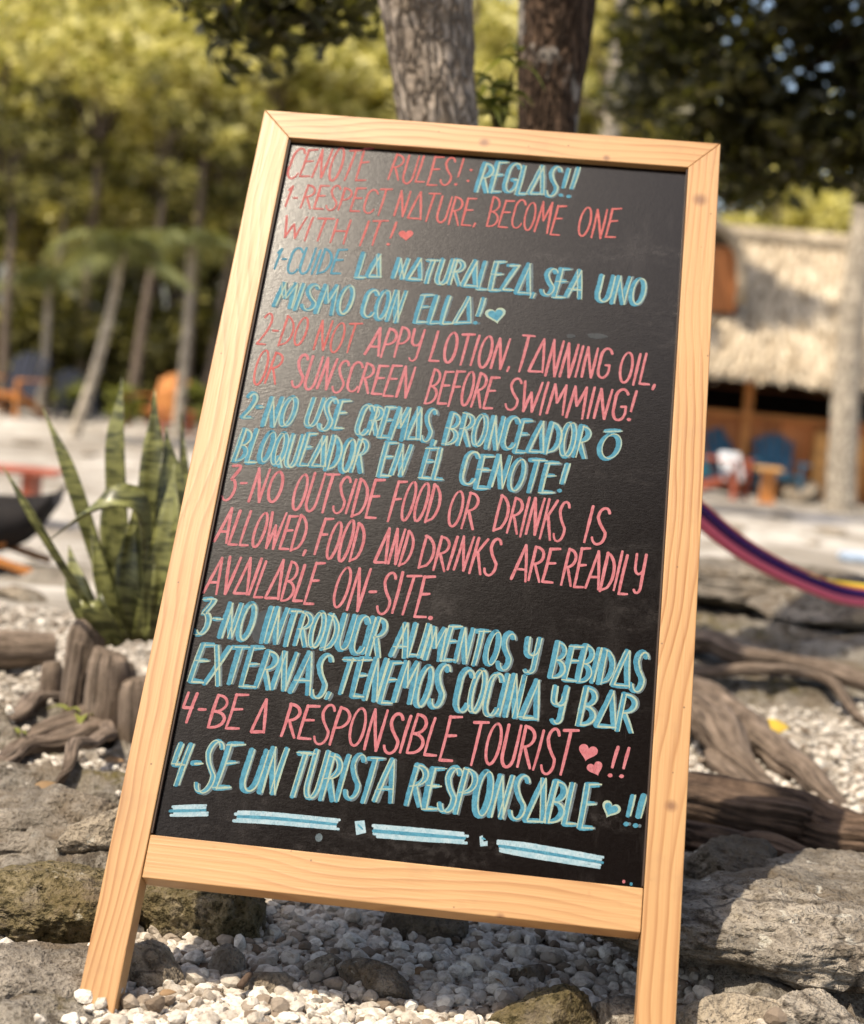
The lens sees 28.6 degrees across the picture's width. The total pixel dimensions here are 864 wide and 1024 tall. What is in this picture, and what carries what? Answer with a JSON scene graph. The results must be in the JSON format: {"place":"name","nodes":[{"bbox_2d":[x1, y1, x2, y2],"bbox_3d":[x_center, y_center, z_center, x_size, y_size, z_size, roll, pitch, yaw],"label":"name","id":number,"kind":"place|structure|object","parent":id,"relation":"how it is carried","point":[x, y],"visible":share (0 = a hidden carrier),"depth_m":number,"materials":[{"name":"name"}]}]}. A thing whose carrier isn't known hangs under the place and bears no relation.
{"place":"outdoors","nodes":[
{"label":"outdoors","id":0,"kind":"place"},
{"bbox_2d":[0,0,859,319],"label":"sky","id":1,"kind":"structure","parent":0,"point":[792,86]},
{"bbox_2d":[0,602,863,1023],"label":"gravel","id":2,"kind":"structure","parent":0,"point":[456,982],"depth_m":1.99,"materials":[{"name":"gravel"}]},
{"bbox_2d":[128,939,183,988],"bbox_3d":[-0.311,0.509,1.874,0.076,0.070,0.060,9,6,34],"label":"rock","id":3,"kind":"object","parent":2,"relation":"on","point":[154,964],"visible":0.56,"depth_m":1.86,"materials":[{"name":"stone"}]},
{"bbox_2d":[207,943,245,975],"bbox_3d":[-0.233,0.515,1.925,0.044,0.051,0.042,8,6,31],"label":"rock","id":4,"kind":"object","parent":2,"relation":"on","point":[226,958],"visible":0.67,"depth_m":1.91,"materials":[{"name":"grey stone"}]},
{"bbox_2d":[237,971,252,988],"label":"twig","id":5,"kind":"object","parent":2,"relation":"on","point":[244,980],"visible":1,"depth_m":1.85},
{"bbox_2d":[242,971,297,993],"bbox_3d":[-0.181,0.527,1.884,0.064,0.038,0.054,5,5,0],"label":"rock","id":6,"kind":"object","parent":2,"relation":"on","point":[270,981],"visible":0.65,"depth_m":1.87,"materials":[{"name":"stone"}]},
{"bbox_2d":[304,953,341,974],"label":"rock","id":7,"kind":"object","parent":2,"relation":"on","point":[322,963],"visible":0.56,"depth_m":1.94,"materials":[{"name":"stone"}]},
{"bbox_2d":[338,957,414,999],"bbox_3d":[-0.059,0.531,1.917,0.062,0.055,0.097,0,7,-44],"label":"rock","id":8,"kind":"object","parent":2,"relation":"on","point":[382,979],"visible":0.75,"depth_m":1.89,"materials":[{"name":"grey stone"}]},
{"bbox_2d":[80,110,719,1023],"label":"chalkboard sign","id":9,"kind":"object","parent":2,"relation":"on","point":[424,640],"visible":1,"depth_m":2.01,"materials":[{"name":"brown wood"}]},
{"bbox_2d":[381,912,468,943],"bbox_3d":[-0.008,0.515,2.110,0.110,0.062,0.061,5,5,0],"label":"rock","id":10,"kind":"object","parent":2,"relation":"on","point":[427,927],"visible":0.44,"depth_m":2.09,"materials":[{"name":"stone"}]},
{"bbox_2d":[487,983,597,1023],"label":"rock","id":11,"kind":"object","parent":2,"relation":"on","point":[564,1003],"visible":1,"depth_m":1.82,"materials":[{"name":"stone"}]},
{"bbox_2d":[592,993,634,1023],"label":"rock","id":12,"kind":"object","parent":2,"relation":"on","point":[618,1008],"visible":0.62,"depth_m":1.84,"materials":[{"name":"grey stone"}]},
{"bbox_2d":[0,369,863,1023],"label":"ground","id":13,"kind":"structure","parent":0,"point":[788,541],"depth_m":4.50,"materials":[{"name":"sand"}]},
{"bbox_2d":[0,585,46,602],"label":"rock","id":14,"kind":"object","parent":13,"relation":"on","point":[21,594],"visible":0.73,"depth_m":4.53,"materials":[{"name":"stone"}]},
{"bbox_2d":[0,351,50,417],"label":"garden chair","id":15,"kind":"object","parent":13,"relation":"on","point":[23,386],"visible":0.98,"depth_m":29.32,"materials":[{"name":"blue wood"}]},
{"bbox_2d":[0,630,56,670],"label":"fallen log","id":16,"kind":"object","parent":13,"relation":"on","point":[20,649],"visible":0.94,"depth_m":3.44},
{"bbox_2d":[1,63,57,175],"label":"tree","id":17,"kind":"object","parent":13,"relation":"on","point":[36,75],"visible":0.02,"depth_m":39.24,"materials":[{"name":"green plant"}]},
{"bbox_2d":[0,8,58,313],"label":"tree","id":18,"kind":"object","parent":13,"relation":"on","point":[9,38],"depth_m":44.59,"materials":[{"name":"green plant"}]},
{"bbox_2d":[0,464,61,494],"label":"table","id":19,"kind":"object","parent":13,"relation":"on","point":[31,480],"visible":0.59,"depth_m":13.39,"materials":[{"name":"red wood"}]},
{"bbox_2d":[0,485,65,574],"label":"sling chair","id":20,"kind":"object","parent":13,"relation":"on","point":[17,529],"visible":0.89,"depth_m":5.47,"materials":[{"name":"black fabric"}]},
{"bbox_2d":[8,331,58,407],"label":"shrub","id":21,"kind":"object","parent":13,"relation":"on","point":[27,347],"visible":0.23,"depth_m":32.23,"materials":[{"name":"green plant"}]},
{"bbox_2d":[0,59,74,266],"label":"tree","id":22,"kind":"object","parent":13,"relation":"on","point":[34,224],"visible":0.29,"depth_m":34.67,"materials":[{"name":"green plant"}]},
{"bbox_2d":[0,90,82,411],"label":"tree","id":23,"kind":"object","parent":13,"relation":"on","point":[18,189],"visible":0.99,"depth_m":29.64,"materials":[{"name":"green plant"}]},
{"bbox_2d":[0,941,88,999],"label":"rock","id":24,"kind":"object","parent":13,"relation":"on","point":[41,967],"visible":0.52,"depth_m":1.80,"materials":[{"name":"grey stone"}]},
{"bbox_2d":[39,660,62,691],"bbox_3d":[-0.719,0.324,3.196,0.042,0.092,0.036,5,5,0],"label":"log stake","id":25,"kind":"object","parent":13,"relation":"on","point":[51,675],"visible":0.64,"depth_m":3.18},
{"bbox_2d":[0,265,103,410],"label":"palm tree","id":26,"kind":"object","parent":13,"relation":"on","point":[32,276],"visible":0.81,"depth_m":30.81,"materials":[{"name":"green plant"}]},
{"bbox_2d":[1,76,110,284],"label":"tree","id":27,"kind":"object","parent":13,"relation":"on","point":[69,97],"visible":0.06,"depth_m":35.93,"materials":[{"name":"green plant"}]},
{"bbox_2d":[0,783,118,854],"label":"rock","id":28,"kind":"object","parent":13,"relation":"on","point":[50,807],"visible":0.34,"depth_m":2.31,"materials":[{"name":"grey stone"}]},
{"bbox_2d":[0,160,128,269],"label":"tree","id":29,"kind":"object","parent":13,"relation":"on","point":[25,255],"visible":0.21,"depth_m":37.04,"materials":[{"name":"green plant"}]},
{"bbox_2d":[0,259,136,410],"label":"shrub","id":30,"kind":"object","parent":13,"relation":"on","point":[28,309],"visible":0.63,"depth_m":32.32,"materials":[{"name":"green plant"}]},
{"bbox_2d":[53,376,86,418],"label":"shrub","id":31,"kind":"object","parent":13,"relation":"on","point":[77,389],"visible":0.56,"depth_m":29.66,"materials":[{"name":"green plant"}]},
{"bbox_2d":[0,860,142,943],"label":"rock","id":32,"kind":"object","parent":13,"relation":"on","point":[53,901],"visible":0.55,"depth_m":1.98,"materials":[{"name":"stone"}]},
{"bbox_2d":[62,641,83,712],"bbox_3d":[-0.641,0.302,3.023,0.031,0.146,0.015,5,5,0],"label":"log stake","id":33,"kind":"object","parent":13,"relation":"on","point":[73,677],"visible":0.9,"depth_m":3.02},
{"bbox_2d":[50,369,100,422],"bbox_3d":[-6.246,-2.018,29.562,0.765,0.929,0.864,3,5,-23],"label":"garden chair","id":34,"kind":"object","parent":13,"relation":"on","point":[61,393],"visible":0.79,"depth_m":29.71,"materials":[{"name":"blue wood"}]},
{"bbox_2d":[0,34,161,199],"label":"tree","id":35,"kind":"object","parent":13,"relation":"on","point":[10,71],"depth_m":41.50,"materials":[{"name":"green plant"}]},
{"bbox_2d":[59,619,104,706],"bbox_3d":[-0.631,0.283,3.061,0.076,0.179,0.042,5,5,0],"label":"log stake","id":36,"kind":"object","parent":13,"relation":"on","point":[87,634],"visible":0.5,"depth_m":3.04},
{"bbox_2d":[32,96,132,409],"bbox_3d":[-7.033,-4.810,32.606,2.026,6.249,1.494,7,5,18],"label":"tree","id":37,"kind":"object","parent":13,"relation":"on","point":[66,195],"visible":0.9,"depth_m":32.52,"materials":[{"name":"green plant"}]},
{"bbox_2d":[35,307,130,407],"bbox_3d":[-6.899,-3.175,33.805,2.379,2.275,2.492,7,5,15],"label":"shrub","id":38,"kind":"object","parent":13,"relation":"on","point":[97,397],"visible":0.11,"depth_m":33.32,"materials":[{"name":"green plant"}]},
{"bbox_2d":[55,807,117,854],"bbox_3d":[-0.413,0.428,2.249,0.197,0.097,0.099,1,7,-41],"label":"rock","id":39,"kind":"object","parent":13,"relation":"on","point":[91,833],"visible":0.33,"depth_m":2.18,"materials":[{"name":"stone"}]},
{"bbox_2d":[2,377,188,647],"bbox_3d":[-0.608,0.005,3.154,0.332,0.511,0.393,5,5,0],"label":"snake plant","id":40,"kind":"object","parent":13,"relation":"on","point":[130,561],"visible":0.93,"depth_m":3.06,"materials":[{"name":"plant"}]},
{"bbox_2d":[21,263,181,411],"bbox_3d":[-6.505,-3.523,33.999,3.322,3.034,3.172,6,5,13],"label":"shrub","id":41,"kind":"object","parent":13,"relation":"on","point":[104,287],"visible":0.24,"depth_m":33.78,"materials":[{"name":"green plant"}]},
{"bbox_2d":[0,0,202,283],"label":"tree","id":42,"kind":"object","parent":13,"relation":"on","point":[22,24],"visible":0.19,"depth_m":33.93,"materials":[{"name":"green plant"}]},
{"bbox_2d":[83,645,129,738],"bbox_3d":[-0.571,0.315,2.973,0.078,0.157,0.066,5,5,0],"label":"log stake","id":43,"kind":"object","parent":13,"relation":"on","point":[107,672],"visible":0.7,"depth_m":2.94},
{"bbox_2d":[23,0,196,379],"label":"tree","id":44,"kind":"object","parent":13,"relation":"on","point":[94,58],"visible":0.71,"depth_m":31.97,"materials":[{"name":"green plant"}]},
{"bbox_2d":[30,164,193,404],"bbox_3d":[-6.687,-4.508,34.534,3.586,5.154,2.404,7,5,16],"label":"tree","id":45,"kind":"object","parent":13,"relation":"on","point":[108,196],"visible":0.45,"depth_m":33.89,"materials":[{"name":"green plant"}]},
{"bbox_2d":[38,228,198,436],"bbox_3d":[-4.875,-2.490,24.901,2.343,3.286,2.256,2,6,-32],"label":"palm tree","id":46,"kind":"object","parent":13,"relation":"on","point":[108,246],"visible":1,"depth_m":24.75,"materials":[{"name":"green plant"}]},
{"bbox_2d":[102,383,144,424],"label":"shrub","id":47,"kind":"object","parent":13,"relation":"on","point":[133,402],"visible":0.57,"depth_m":28.73,"materials":[{"name":"green plant"}]},
{"bbox_2d":[100,311,159,405],"bbox_3d":[-6.344,-3.451,36.739,2.577,2.465,2.699,3,5,-25],"label":"shrub","id":48,"kind":"object","parent":13,"relation":"on","point":[145,389],"visible":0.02,"depth_m":36.46,"materials":[{"name":"green plant"}]},
{"bbox_2d":[117,675,145,743],"bbox_3d":[-0.512,0.353,2.946,0.070,0.151,0.057,5,5,0],"label":"log stake","id":49,"kind":"object","parent":13,"relation":"on","point":[130,695],"visible":0.41,"depth_m":2.92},
{"bbox_2d":[27,0,259,399],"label":"tree","id":50,"kind":"object","parent":13,"relation":"on","point":[160,285],"depth_m":39.89,"materials":[{"name":"green plant"}]},
{"bbox_2d":[73,148,215,403],"bbox_3d":[-6.748,-5.345,38.035,2.672,6.481,4.323,2,6,-37],"label":"tree","id":51,"kind":"object","parent":13,"relation":"on","point":[135,278],"visible":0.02,"depth_m":37.14,"materials":[{"name":"green plant"}]},
{"bbox_2d":[88,291,208,407],"bbox_3d":[-5.314,-3.049,33.331,2.577,2.465,2.699,9,6,33],"label":"shrub","id":52,"kind":"object","parent":13,"relation":"on","point":[159,346],"visible":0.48,"depth_m":32.95,"materials":[{"name":"green plant"}]},
{"bbox_2d":[123,373,189,430],"bbox_3d":[-4.697,-1.883,29.064,0.850,1.032,0.960,8,6,29],"label":"garden chair","id":53,"kind":"object","parent":13,"relation":"on","point":[167,382],"visible":0.37,"depth_m":29.31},
{"bbox_2d":[103,151,232,371],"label":"tree","id":54,"kind":"object","parent":13,"relation":"on","point":[169,285],"visible":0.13,"depth_m":34.50,"materials":[{"name":"green plant"}]},
{"bbox_2d":[101,0,245,405],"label":"tree","id":55,"kind":"object","parent":13,"relation":"on","point":[159,12],"visible":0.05,"depth_m":34.31,"materials":[{"name":"green plant"}]},
{"bbox_2d":[150,390,198,438],"bbox_3d":[-4.223,-1.579,27.561,0.638,0.774,0.720,3,6,-29],"label":"garden chair","id":56,"kind":"object","parent":13,"relation":"on","point":[166,414],"visible":0.73,"depth_m":27.66,"materials":[{"name":"orange wood"}]},
{"bbox_2d":[131,227,236,439],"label":"palm tree","id":57,"kind":"object","parent":13,"relation":"on","point":[187,241],"visible":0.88,"depth_m":26.82,"materials":[{"name":"green plant"}]},
{"bbox_2d":[124,58,244,423],"bbox_3d":[-4.630,-4.532,29.583,2.159,6.640,1.586,7,5,20],"label":"tree","id":58,"kind":"object","parent":13,"relation":"on","point":[166,175],"visible":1,"depth_m":29.57,"materials":[{"name":"green plant"}]},
{"bbox_2d":[156,278,221,385],"bbox_3d":[-3.694,-3.225,32.907,3.530,3.223,3.370,2,6,-37],"label":"shrub","id":59,"kind":"object","parent":13,"relation":"on","point":[208,311],"visible":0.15,"depth_m":32.23,"materials":[{"name":"green plant"}]},
{"bbox_2d":[184,379,205,429],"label":"shrub","id":60,"kind":"object","parent":13,"relation":"on","point":[194,391],"visible":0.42,"depth_m":29.94,"materials":[{"name":"green plant"}]},
{"bbox_2d":[159,189,236,377],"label":"tree","id":61,"kind":"object","parent":13,"relation":"on","point":[177,286],"visible":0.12,"depth_m":33.68,"materials":[{"name":"green plant"}]},
{"bbox_2d":[175,270,222,382],"bbox_3d":[-3.283,-3.492,33.977,3.945,3.602,3.767,6,5,6],"label":"shrub","id":62,"kind":"object","parent":13,"relation":"on","point":[217,289],"depth_m":32.83,"materials":[{"name":"green plant"}]},
{"bbox_2d":[139,884,266,945],"bbox_3d":[-0.290,0.503,2.082,0.179,0.145,0.164,5,5,0],"label":"rock","id":63,"kind":"object","parent":13,"relation":"on","point":[204,915],"visible":0.35,"depth_m":2.01,"materials":[{"name":"stone"}]},
{"bbox_2d":[104,10,307,420],"bbox_3d":[-4.281,-5.378,31.105,3.144,8.189,3.207,7,5,18],"label":"tree","id":64,"kind":"object","parent":13,"relation":"on","point":[195,77],"visible":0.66,"depth_m":30.76,"materials":[{"name":"green plant"}]},
{"bbox_2d":[190,174,250,270],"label":"tree","id":65,"kind":"object","parent":13,"relation":"on","point":[211,222],"visible":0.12,"depth_m":32.78,"materials":[{"name":"green plant"}]},
{"bbox_2d":[105,46,339,385],"bbox_3d":[-4.247,-5.604,35.139,5.494,7.897,3.684,5,5,-1],"label":"tree","id":66,"kind":"object","parent":13,"relation":"on","point":[120,158],"visible":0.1,"depth_m":34.41,"materials":[{"name":"green plant"}]},
{"bbox_2d":[197,104,255,426],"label":"tree","id":67,"kind":"object","parent":13,"relation":"on","point":[213,199],"visible":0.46,"depth_m":31.74,"materials":[{"name":"green plant"}]},
{"bbox_2d":[180,9,357,140],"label":"tree","id":68,"kind":"object","parent":13,"relation":"on","point":[344,77],"visible":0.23,"depth_m":33.03,"materials":[{"name":"green plant"}]},
{"bbox_2d":[171,24,397,189],"bbox_3d":[-3.594,-6.193,36.245,6.361,9.144,4.266,8,6,28],"label":"tree","id":69,"kind":"object","parent":13,"relation":"on","point":[387,107],"visible":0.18,"depth_m":35.32,"materials":[{"name":"green plant"}]},
{"bbox_2d":[236,27,393,113],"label":"tree","id":70,"kind":"object","parent":13,"relation":"on","point":[370,102],"visible":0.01,"depth_m":35.65,"materials":[{"name":"green plant"}]},
{"bbox_2d":[264,11,389,117],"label":"tree","id":71,"kind":"object","parent":13,"relation":"on","point":[333,103],"visible":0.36,"depth_m":33.87,"materials":[{"name":"green plant"}]},
{"bbox_2d":[0,0,863,856],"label":"tree","id":72,"kind":"object","parent":13,"relation":"on","point":[430,44],"visible":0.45,"depth_m":3.17,"materials":[{"name":"grey plant"}]},
{"bbox_2d":[474,43,544,127],"bbox_3d":[0.133,-0.828,3.371,0.178,0.202,0.142,5,5,0],"label":"leafy shoot","id":73,"kind":"object","parent":72,"relation":"attached to","point":[500,112],"visible":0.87,"depth_m":3.36,"materials":[{"name":"green plant"}]},
{"bbox_2d":[342,0,619,135],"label":"tree","id":74,"kind":"object","parent":13,"relation":"on","point":[371,43],"visible":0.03,"depth_m":37.88,"materials":[{"name":"green plant"}]},
{"bbox_2d":[509,964,545,982],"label":"rock","id":75,"kind":"object","parent":13,"relation":"on","point":[530,971],"visible":0.68,"depth_m":1.97,"materials":[{"name":"stone"}]},
{"bbox_2d":[473,6,601,128],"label":"tree","id":76,"kind":"object","parent":13,"relation":"on","point":[491,33],"visible":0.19,"depth_m":34.14,"materials":[{"name":"green plant"}]},
{"bbox_2d":[494,0,652,136],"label":"tree","id":77,"kind":"object","parent":13,"relation":"on","point":[582,131],"depth_m":42.28,"materials":[{"name":"green plant"}]},
{"bbox_2d":[472,0,705,141],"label":"tree","id":78,"kind":"object","parent":13,"relation":"on","point":[594,70],"visible":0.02,"depth_m":39.36,"materials":[{"name":"green plant"}]},
{"bbox_2d":[490,0,688,135],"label":"tree","id":79,"kind":"object","parent":13,"relation":"on","point":[586,116],"visible":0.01,"depth_m":39.91,"materials":[{"name":"green plant"}]},
{"bbox_2d":[601,0,629,135],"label":"tree","id":80,"kind":"object","parent":13,"relation":"on","point":[613,131],"visible":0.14,"depth_m":19.57,"materials":[{"name":"green plant"}]},
{"bbox_2d":[504,0,780,131],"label":"tree","id":81,"kind":"object","parent":13,"relation":"on","point":[596,52],"visible":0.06,"depth_m":25.65,"materials":[{"name":"green plant"}]},
{"bbox_2d":[517,0,863,805],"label":"tree","id":82,"kind":"object","parent":13,"relation":"on","point":[731,734],"visible":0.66,"depth_m":3.56,"materials":[{"name":"brown plant"}]},
{"bbox_2d":[701,500,863,606],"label":"hammock","id":83,"kind":"object","parent":82,"relation":"hanging from","point":[717,529],"visible":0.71,"depth_m":4.16,"materials":[{"name":"fabric"}]},
{"bbox_2d":[584,0,863,214],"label":"tree","id":84,"kind":"object","parent":13,"relation":"on","point":[753,115],"visible":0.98,"depth_m":7.07,"materials":[{"name":"green plant"}]},
{"bbox_2d":[592,864,863,993],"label":"rock","id":85,"kind":"object","parent":13,"relation":"on","point":[795,926],"visible":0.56,"depth_m":1.95,"materials":[{"name":"grey stone"}]},
{"bbox_2d":[676,991,781,1023],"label":"rock","id":86,"kind":"object","parent":13,"relation":"on","point":[734,1007],"visible":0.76,"depth_m":1.82,"materials":[{"name":"stone"}]},
{"bbox_2d":[703,455,754,499],"bbox_3d":[4.176,-0.703,25.041,0.960,1.032,0.850,8,6,27],"label":"garden chair","id":87,"kind":"object","parent":13,"relation":"on","point":[711,482],"visible":0.63,"depth_m":24.77,"materials":[{"name":"white paint"}]},
{"bbox_2d":[718,452,743,482],"bbox_3d":[4.376,-0.656,24.802,0.340,0.460,0.090,4,-23,-17],"label":"cushion","id":88,"kind":"object","parent":87,"relation":"on","point":[726,467],"visible":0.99,"depth_m":24.77,"materials":[{"name":"fabric"}]},
{"bbox_2d":[683,834,776,878],"bbox_3d":[0.413,0.499,2.321,0.157,0.101,0.200,5,5,0],"label":"rock","id":89,"kind":"object","parent":13,"relation":"on","point":[734,853],"visible":0.45,"depth_m":2.30,"materials":[{"name":"stone"}]},
{"bbox_2d":[705,427,775,487],"bbox_3d":[4.647,-0.763,26.074,0.850,1.032,0.960,3,6,-29],"label":"garden chair","id":90,"kind":"object","parent":13,"relation":"on","point":[725,444],"visible":0.38,"depth_m":26.25,"materials":[{"name":"blue paint"}]},
{"bbox_2d":[718,188,802,225],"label":"tree","id":91,"kind":"object","parent":13,"relation":"on","point":[757,211],"visible":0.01,"depth_m":50.44,"materials":[{"name":"green plant"}]},
{"bbox_2d":[755,465,783,504],"bbox_3d":[4.870,-0.388,24.621,0.360,0.530,0.360,5,5,0],"label":"side table","id":92,"kind":"object","parent":13,"relation":"on","point":[767,485],"visible":1,"depth_m":24.52,"materials":[{"name":"brown wood"}]},
{"bbox_2d":[767,719,788,732],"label":"fallen leaf","id":93,"kind":"object","parent":13,"relation":"on","point":[777,726],"visible":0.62,"depth_m":3.47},
{"bbox_2d":[746,433,810,497],"bbox_3d":[5.256,-0.676,25.887,0.850,1.032,0.960,5,5,0],"label":"garden chair","id":94,"kind":"object","parent":13,"relation":"on","point":[785,477],"visible":0.81,"depth_m":26.14,"materials":[{"name":"blue paint"}]},
{"bbox_2d":[697,556,863,608],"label":"rock","id":95,"kind":"object","parent":13,"relation":"on","point":[732,582],"visible":0.37,"depth_m":4.81,"materials":[{"name":"grey stone"}]},
{"bbox_2d":[770,511,793,519],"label":"rock","id":96,"kind":"object","parent":13,"relation":"on","point":[786,515],"visible":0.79,"depth_m":21.44,"materials":[{"name":"stone"}]},
{"bbox_2d":[703,216,863,503],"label":"thatched hut","id":97,"kind":"object","parent":13,"relation":"on","point":[777,300],"visible":0.45,"depth_m":26.42,"materials":[{"name":"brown wood"}]},
{"bbox_2d":[717,164,850,234],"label":"tree","id":98,"kind":"object","parent":13,"relation":"on","point":[735,219],"visible":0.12,"depth_m":36.78,"materials":[{"name":"green plant"}]},
{"bbox_2d":[709,90,858,226],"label":"tree","id":99,"kind":"object","parent":13,"relation":"on","point":[767,212],"visible":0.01,"depth_m":49.27,"materials":[{"name":"green plant"}]},
{"bbox_2d":[780,480,821,503],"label":"rock","id":100,"kind":"object","parent":13,"relation":"on","point":[810,492],"visible":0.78,"depth_m":25.48,"materials":[{"name":"stone"}]},
{"bbox_2d":[744,587,863,631],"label":"rock","id":101,"kind":"object","parent":13,"relation":"on","point":[793,604],"visible":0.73,"depth_m":4.56,"materials":[{"name":"grey stone"}]},
{"bbox_2d":[762,848,863,899],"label":"rock","id":102,"kind":"object","parent":13,"relation":"on","point":[844,869],"visible":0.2,"depth_m":2.26,"materials":[{"name":"grey stone"}]},
{"bbox_2d":[780,173,853,233],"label":"tree","id":103,"kind":"object","parent":13,"relation":"on","point":[835,219],"visible":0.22,"depth_m":36.20,"materials":[{"name":"green plant"}]},
{"bbox_2d":[776,988,859,1023],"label":"rock","id":104,"kind":"object","parent":13,"relation":"on","point":[814,1006],"visible":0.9,"depth_m":1.84,"materials":[{"name":"grey stone"}]},
{"bbox_2d":[814,527,847,535],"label":"rock","id":105,"kind":"object","parent":13,"relation":"on","point":[834,531],"visible":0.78,"depth_m":19.77,"materials":[{"name":"stone"}]},
{"bbox_2d":[824,105,863,513],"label":"tree","id":106,"kind":"object","parent":13,"relation":"on","point":[840,486],"visible":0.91,"depth_m":23.74,"materials":[{"name":"grey plant"}]},
{"bbox_2d":[838,551,863,563],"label":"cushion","id":107,"kind":"object","parent":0,"point":[850,557],"visible":1,"depth_m":16.65,"materials":[{"name":"white fabric"}]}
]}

